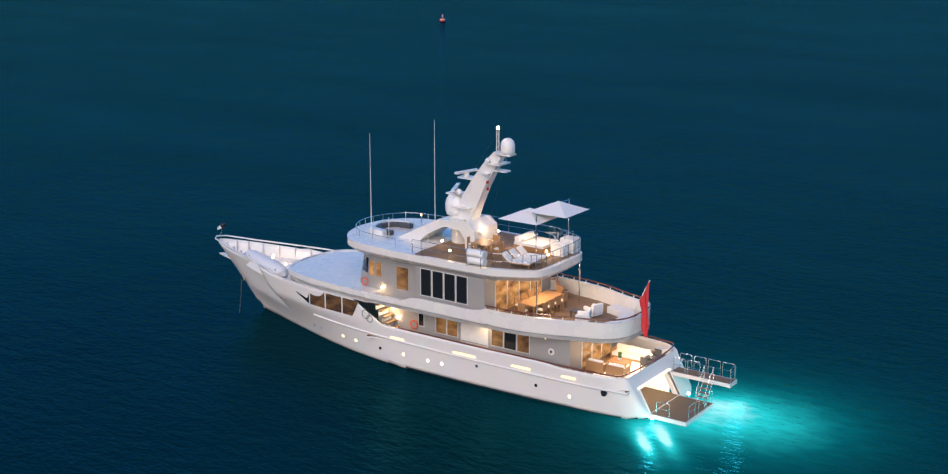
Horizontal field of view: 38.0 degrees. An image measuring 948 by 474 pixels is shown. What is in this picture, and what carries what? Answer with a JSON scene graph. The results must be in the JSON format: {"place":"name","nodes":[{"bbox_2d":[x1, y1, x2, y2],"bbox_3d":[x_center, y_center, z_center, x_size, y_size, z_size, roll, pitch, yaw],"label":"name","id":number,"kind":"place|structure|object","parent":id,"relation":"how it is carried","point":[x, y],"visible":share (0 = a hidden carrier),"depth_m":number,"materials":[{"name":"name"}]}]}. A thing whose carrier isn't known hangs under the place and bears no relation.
{"place":"outdoors","nodes":[
{"label":"outdoors","id":0,"kind":"place"},
{"bbox_2d":[0,0,947,473],"bbox_3d":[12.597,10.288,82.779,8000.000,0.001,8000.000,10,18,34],"label":"sea","id":1,"kind":"structure","parent":0,"point":[758,188],"depth_m":132.48,"materials":[{"name":"liquid"}]},
{"bbox_2d":[218,238,691,418],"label":"hull","id":2,"kind":"object","parent":1,"relation":"on","point":[268,289],"visible":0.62,"depth_m":87.41,"materials":[{"name":"white"}]},
{"bbox_2d":[215,222,736,426],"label":"hull trim","id":3,"kind":"structure","parent":1,"relation":"on","point":[664,404],"depth_m":84.26,"materials":[{"name":"white metal"}]},
{"bbox_2d":[289,218,681,394],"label":"superstructure","id":4,"kind":"object","parent":3,"relation":"on","point":[450,296],"visible":0.81,"depth_m":87.08,"materials":[{"name":"white metal"}]},
{"bbox_2d":[356,120,589,269],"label":"flybridge","id":5,"kind":"object","parent":4,"relation":"on","point":[469,224],"visible":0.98,"depth_m":87.68,"materials":[{"name":"white metal"}]},
{"bbox_2d":[514,231,661,377],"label":"aft decks","id":6,"kind":"object","parent":3,"relation":"on","point":[623,355],"visible":0.73,"depth_m":85.48,"materials":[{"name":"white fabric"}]}
]}

